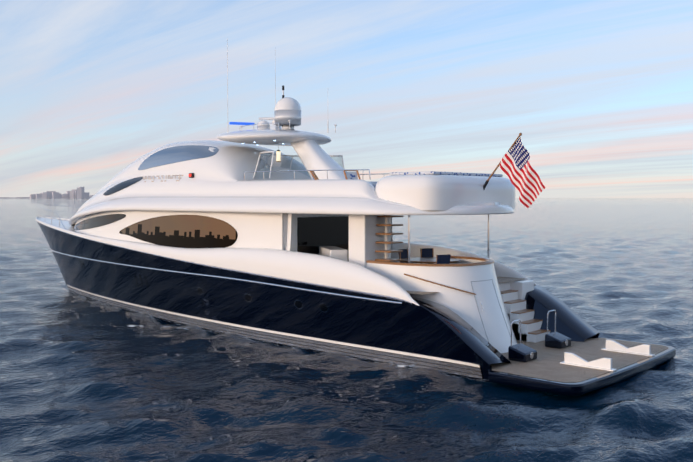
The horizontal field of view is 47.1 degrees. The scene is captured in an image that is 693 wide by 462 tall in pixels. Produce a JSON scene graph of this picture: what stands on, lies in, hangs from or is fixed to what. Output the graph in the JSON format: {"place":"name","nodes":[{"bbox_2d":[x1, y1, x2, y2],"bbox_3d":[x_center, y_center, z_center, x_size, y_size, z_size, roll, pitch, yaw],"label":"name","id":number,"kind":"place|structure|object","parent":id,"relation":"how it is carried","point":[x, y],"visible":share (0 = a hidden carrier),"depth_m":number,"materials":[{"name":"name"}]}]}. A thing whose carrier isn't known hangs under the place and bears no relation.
{"place":"outdoors","nodes":[
{"label":"outdoors","id":0,"kind":"place"},
{"bbox_2d":[276,151,280,160],"bbox_3d":[-2.491,-2.734,29.087,0.156,0.360,0.156,2,3,42],"label":"lantern glass","id":1,"kind":"object","parent":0,"point":[278,155],"visible":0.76,"depth_m":29.02,"materials":[{"name":"beige glass"}]},
{"bbox_2d":[0,198,692,461],"bbox_3d":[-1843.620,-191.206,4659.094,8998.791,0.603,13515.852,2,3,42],"label":"water","id":2,"kind":"structure","parent":0,"point":[84,379],"depth_m":21.16,"materials":[{"name":"blue liquid"}]},
{"bbox_2d":[0,187,93,197],"bbox_3d":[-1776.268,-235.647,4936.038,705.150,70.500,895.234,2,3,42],"label":"skyline","id":3,"kind":"structure","parent":2,"relation":"on","point":[79,192],"depth_m":4713.45,"materials":[{"name":"grey"}]},
{"bbox_2d":[68,289,481,378],"bbox_3d":[-4.455,3.433,32.617,27.300,0.080,6.314,2,3,42],"label":"band","id":4,"kind":"object","parent":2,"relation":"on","point":[375,359],"visible":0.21,"depth_m":25.41,"materials":[{"name":"black paint"}]},
{"bbox_2d":[67,291,486,380],"bbox_3d":[-4.344,3.462,32.517,27.600,0.020,6.883,2,3,42],"label":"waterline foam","id":5,"kind":"object","parent":2,"relation":"on","point":[293,347],"visible":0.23,"depth_m":25.45,"materials":[{"name":"white"}]},
{"bbox_2d":[37,219,599,381],"bbox_3d":[-5.529,1.938,33.529,31.000,4.450,6.900,2,3,42],"label":"hull","id":6,"kind":"object","parent":2,"relation":"on","point":[409,328],"visible":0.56,"depth_m":26.91,"materials":[{"name":"blue paint"}]},
{"bbox_2d":[37,217,77,232],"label":"bulwark","id":7,"kind":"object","parent":6,"relation":"on","point":[65,223],"depth_m":40.92,"materials":[{"name":"white"}]},
{"bbox_2d":[38,205,79,228],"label":"bow rail","id":8,"kind":"object","parent":7,"relation":"on","point":[74,212],"visible":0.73,"depth_m":40.77,"materials":[{"name":"silver metal"}]},
{"bbox_2d":[68,140,310,225],"bbox_3d":[-8.009,-1.943,35.619,15.500,3.870,6.560,2,3,42],"label":"superstructure","id":9,"kind":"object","parent":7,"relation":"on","point":[217,176],"depth_m":30.84,"materials":[{"name":"white"}]},
{"bbox_2d":[103,177,142,195],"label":"oval window","id":10,"kind":"structure","parent":9,"relation":"on","point":[119,187],"depth_m":33.75,"materials":[{"name":"grey"}]},
{"bbox_2d":[143,175,183,181],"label":"name letters","id":11,"kind":"object","parent":9,"relation":"on","point":[179,177],"visible":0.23,"depth_m":31.46,"materials":[{"name":"silver metal"}]},
{"bbox_2d":[138,145,282,169],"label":"window","id":12,"kind":"structure","parent":9,"relation":"attached to","point":[170,155],"depth_m":31.55,"materials":[{"name":"grey glass"}]},
{"bbox_2d":[253,151,344,178],"bbox_3d":[-2.081,-2.437,30.213,1.949,0.988,4.049,2,3,42],"label":"windscreen frame","id":13,"kind":"object","parent":9,"relation":"attached to","point":[273,154],"visible":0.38,"depth_m":30.20,"materials":[{"name":"silver metal"}]},
{"bbox_2d":[254,154,342,178],"bbox_3d":[-2.122,-2.428,30.251,1.999,0.950,4.000,2,3,42],"label":"windscreen","id":14,"kind":"object","parent":13,"relation":"in","point":[261,162],"visible":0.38,"depth_m":30.34,"materials":[{"name":"clear"}]},
{"bbox_2d":[75,210,393,261],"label":"walls","id":15,"kind":"structure","parent":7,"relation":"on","point":[258,230],"depth_m":28.07,"materials":[{"name":"white"}]},
{"bbox_2d":[74,214,125,229],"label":"window","id":16,"kind":"structure","parent":15,"relation":"attached to","point":[97,221],"depth_m":34.98,"materials":[{"name":"grey"}]},
{"bbox_2d":[119,215,237,247],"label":"window","id":17,"kind":"structure","parent":15,"relation":"attached to","point":[190,231],"depth_m":29.96,"materials":[{"name":"brown glass"}]},
{"bbox_2d":[220,179,513,214],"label":"aft deck","id":18,"kind":"structure","parent":15,"relation":"on","point":[341,196],"depth_m":25.16,"materials":[{"name":"white"}]},
{"bbox_2d":[244,169,388,179],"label":"fly rails","id":19,"kind":"object","parent":18,"relation":"on","point":[369,174],"visible":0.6,"depth_m":26.61,"materials":[{"name":"silver metal"}]},
{"bbox_2d":[290,139,346,178],"bbox_3d":[-0.956,-2.618,29.184,3.350,1.720,1.200,2,3,42],"label":"pylon","id":20,"kind":"object","parent":18,"relation":"on","point":[313,155],"visible":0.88,"depth_m":28.89,"materials":[{"name":"white"}]},
{"bbox_2d":[217,129,331,145],"bbox_3d":[-2.789,-3.627,30.806,4.400,0.614,4.500,2,3,42],"label":"hardtop","id":21,"kind":"object","parent":20,"relation":"on","point":[284,137],"visible":0.88,"depth_m":29.16,"materials":[{"name":"white"}]},
{"bbox_2d":[227,39,336,132],"bbox_3d":[-2.509,-5.579,30.334,3.576,3.700,2.744,2,3,42],"label":"radar and antennas","id":22,"kind":"object","parent":21,"relation":"on","point":[288,108],"depth_m":29.98,"materials":[{"name":"white plastic"}]},
{"bbox_2d":[229,122,254,124],"bbox_3d":[-4.071,-4.183,30.933,1.000,0.100,0.100,-1,3,-23],"label":"blue bar","id":23,"kind":"object","parent":22,"relation":"attached to","point":[239,123],"visible":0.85,"depth_m":30.86,"materials":[{"name":"blue"}]},
{"bbox_2d":[310,170,360,179],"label":"deck chair frames","id":24,"kind":"structure","parent":18,"relation":"on","point":[315,176],"depth_m":25.64,"materials":[{"name":"brown"}]},
{"bbox_2d":[311,172,357,179],"bbox_3d":[1.079,-1.702,27.227,2.158,0.553,4.907,2,3,42],"label":"deck chair fabric","id":25,"kind":"object","parent":24,"relation":"on","point":[351,175],"visible":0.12,"depth_m":25.55,"materials":[{"name":"fabric"}]},
{"bbox_2d":[368,171,502,187],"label":"cushions","id":26,"kind":"object","parent":18,"relation":"on","point":[373,183],"visible":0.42,"depth_m":24.27,"materials":[{"name":"white fabric"}]},
{"bbox_2d":[375,175,515,209],"bbox_3d":[3.246,-1.244,25.424,2.700,1.090,5.100,2,3,42],"label":"coaming","id":27,"kind":"object","parent":18,"relation":"on","point":[433,192],"visible":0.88,"depth_m":23.59,"materials":[{"name":"white"}]},
{"bbox_2d":[500,136,544,207],"bbox_3d":[5.240,-1.754,23.729,1.412,2.146,0.302,2,3,42],"label":"flag","id":28,"kind":"object","parent":18,"relation":"on","point":[519,171],"visible":1,"depth_m":23.69,"materials":[{"name":"multicoloured fabric"}]},
{"bbox_2d":[36,217,534,305],"bbox_3d":[-6.362,0.596,34.230,28.750,1.967,6.930,2,3,42],"label":"fairing","id":29,"kind":"object","parent":7,"relation":"on","point":[316,269],"visible":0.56,"depth_m":26.23,"materials":[{"name":"white"}]},
{"bbox_2d":[79,258,327,311],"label":"portholes","id":30,"kind":"object","parent":6,"relation":"attached to","point":[298,304],"visible":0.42,"depth_m":27.16,"materials":[{"name":"grey glass"}]},
{"bbox_2d":[38,222,411,304],"bbox_3d":[-6.449,0.633,34.310,28.481,1.869,6.912,2,3,42],"label":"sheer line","id":31,"kind":"object","parent":6,"relation":"attached to","point":[245,272],"visible":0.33,"depth_m":26.66,"materials":[{"name":"silver metal"}]},
{"bbox_2d":[50,249,401,304],"bbox_3d":[-6.061,1.483,33.993,26.736,0.289,6.871,2,3,42],"label":"rub rail","id":32,"kind":"object","parent":6,"relation":"on","point":[303,289],"visible":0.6,"depth_m":26.82,"materials":[{"name":"silver metal"}]},
{"bbox_2d":[198,287,327,311],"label":"porthole rims","id":33,"kind":"object","parent":6,"relation":"attached to","point":[294,302],"visible":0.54,"depth_m":25.39,"materials":[{"name":"black metal"}]},
{"bbox_2d":[67,285,479,367],"bbox_3d":[-4.455,3.161,32.605,27.300,0.176,6.380,2,3,42],"label":"band","id":34,"kind":"object","parent":6,"relation":"attached to","point":[363,346],"visible":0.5,"depth_m":25.33,"materials":[{"name":"white paint"}]},
{"bbox_2d":[68,286,478,367],"bbox_3d":[-4.455,3.209,32.607,27.300,0.113,6.362,2,3,42],"label":"band","id":35,"kind":"object","parent":6,"relation":"attached to","point":[298,337],"visible":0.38,"depth_m":25.39,"materials":[{"name":"grey"}]},
{"bbox_2d":[67,286,480,370],"bbox_3d":[-4.455,3.249,32.609,27.300,0.145,6.356,2,3,42],"label":"band","id":36,"kind":"object","parent":6,"relation":"attached to","point":[375,352],"visible":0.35,"depth_m":25.31,"materials":[{"name":"white paint"}]},
{"bbox_2d":[68,288,480,374],"bbox_3d":[-4.455,3.341,32.613,27.300,0.112,6.334,2,3,42],"label":"band","id":37,"kind":"object","parent":6,"relation":"attached to","point":[373,355],"visible":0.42,"depth_m":25.36,"materials":[{"name":"silver paint"}]},
{"bbox_2d":[68,287,480,371],"bbox_3d":[-4.455,3.299,32.611,27.300,0.084,6.340,2,3,42],"label":"band","id":38,"kind":"object","parent":6,"relation":"attached to","point":[303,341],"visible":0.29,"depth_m":25.24,"materials":[{"name":"grey"}]},
{"bbox_2d":[72,290,481,375],"bbox_3d":[-4.455,3.391,32.615,27.300,0.052,6.319,2,3,42],"label":"band","id":39,"kind":"object","parent":6,"relation":"attached to","point":[304,345],"visible":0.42,"depth_m":25.27,"materials":[{"name":"grey"}]},
{"bbox_2d":[364,284,598,364],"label":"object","id":40,"kind":"object","parent":6,"relation":"attached to","point":[570,322],"visible":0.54,"depth_m":25.14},
{"bbox_2d":[488,310,675,395],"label":"platform","id":41,"kind":"structure","parent":6,"relation":"attached to","point":[580,387],"depth_m":20.20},
{"bbox_2d":[366,263,516,352],"bbox_3d":[2.946,2.226,24.896,5.037,2.520,3.800,2,3,42],"label":"panel","id":42,"kind":"object","parent":41,"relation":"on","point":[462,305],"visible":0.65,"depth_m":23.26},
{"bbox_2d":[366,256,493,266],"bbox_3d":[2.799,0.927,24.975,3.574,0.070,3.639,2,3,42],"label":"cap rail","id":43,"kind":"object","parent":42,"relation":"on","point":[488,261],"visible":0.88,"depth_m":23.74,"materials":[{"name":"brown wood"}]},
{"bbox_2d":[404,273,475,294],"bbox_3d":[2.739,1.561,23.322,1.788,0.598,1.162,2,3,42],"label":"trim strip","id":44,"kind":"object","parent":42,"relation":"attached to","point":[440,284],"visible":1,"depth_m":23.09,"materials":[{"name":"brown wood"}]},
{"bbox_2d":[408,214,489,262],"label":"poles","id":45,"kind":"object","parent":42,"relation":"on","point":[409,226],"visible":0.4,"depth_m":23.75,"materials":[{"name":"silver metal"}]},
{"bbox_2d":[405,277,524,294],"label":"deck floor","id":46,"kind":"structure","parent":42,"relation":"on","point":[504,279],"depth_m":26.21,"materials":[{"name":"brown wood"}]},
{"bbox_2d":[282,213,390,266],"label":"cabin wall","id":47,"kind":"structure","parent":46,"relation":"on","point":[363,237],"depth_m":24.98,"materials":[{"name":"white"}]},
{"bbox_2d":[297,216,348,260],"bbox_3d":[-0.182,0.469,28.611,0.030,2.000,4.400,2,3,42],"label":"window","id":48,"kind":"structure","parent":47,"relation":"attached to","point":[314,234],"depth_m":27.80,"materials":[{"name":"black"}]},
{"bbox_2d":[400,248,436,263],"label":"chair frames","id":49,"kind":"structure","parent":46,"relation":"on","point":[421,255],"depth_m":27.28,"materials":[{"name":"metal"}]},
{"bbox_2d":[450,258,484,263],"bbox_3d":[2.785,1.353,24.720,3.445,0.760,2.719,-1,3,-30],"label":"seat","id":50,"kind":"object","parent":46,"relation":"on","point":[461,261],"depth_m":26.07,"materials":[{"name":"white fabric"}]},
{"bbox_2d":[375,215,459,262],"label":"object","id":51,"kind":"object","parent":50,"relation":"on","point":[424,260],"visible":0.54,"depth_m":24.83,"materials":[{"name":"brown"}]},
{"bbox_2d":[471,279,513,344],"bbox_3d":[4.292,2.427,23.411,0.852,1.902,1.056,2,3,42],"label":"door seam","id":52,"kind":"object","parent":42,"relation":"attached to","point":[499,304],"visible":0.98,"depth_m":23.47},
{"bbox_2d":[499,280,549,342],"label":"stairs","id":53,"kind":"structure","parent":41,"relation":"on","point":[523,287],"depth_m":25.38,"materials":[{"name":"white plastic"}]},
{"bbox_2d":[498,282,550,334],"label":"stair treads","id":54,"kind":"object","parent":53,"relation":"on","point":[540,331],"visible":0.65,"depth_m":25.35,"materials":[{"name":"brown"}]},
{"bbox_2d":[490,338,667,381],"bbox_3d":[6.075,3.539,23.056,4.540,0.001,6.520,2,3,42],"label":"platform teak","id":55,"kind":"object","parent":41,"relation":"on","point":[546,364],"visible":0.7,"depth_m":21.98,"materials":[{"name":"wood"}]},
{"bbox_2d":[508,332,570,362],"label":"cleat boxes","id":56,"kind":"object","parent":55,"relation":"on","point":[521,352],"visible":0.92,"depth_m":22.15,"materials":[{"name":"black"}]},
{"bbox_2d":[560,339,654,370],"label":"tender chocks","id":57,"kind":"object","parent":55,"relation":"on","point":[605,363],"visible":0.98,"depth_m":21.53,"materials":[{"name":"white"}]},
{"bbox_2d":[0,0,692,197],"label":"sky","id":58,"kind":"structure","parent":0,"point":[598,93],"materials":[{"name":"blue"}]},
{"bbox_2d":[398,248,450,263],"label":"chairs","id":59,"kind":"object","parent":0,"point":[441,259],"visible":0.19,"depth_m":26.93,"materials":[{"name":"fabric"}]},
{"bbox_2d":[483,133,521,185],"bbox_3d":[4.662,-2.060,24.103,1.470,1.768,0.100,2,3,42],"label":"flag staff","id":60,"kind":"object","parent":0,"point":[493,172],"visible":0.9,"depth_m":24.09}
]}

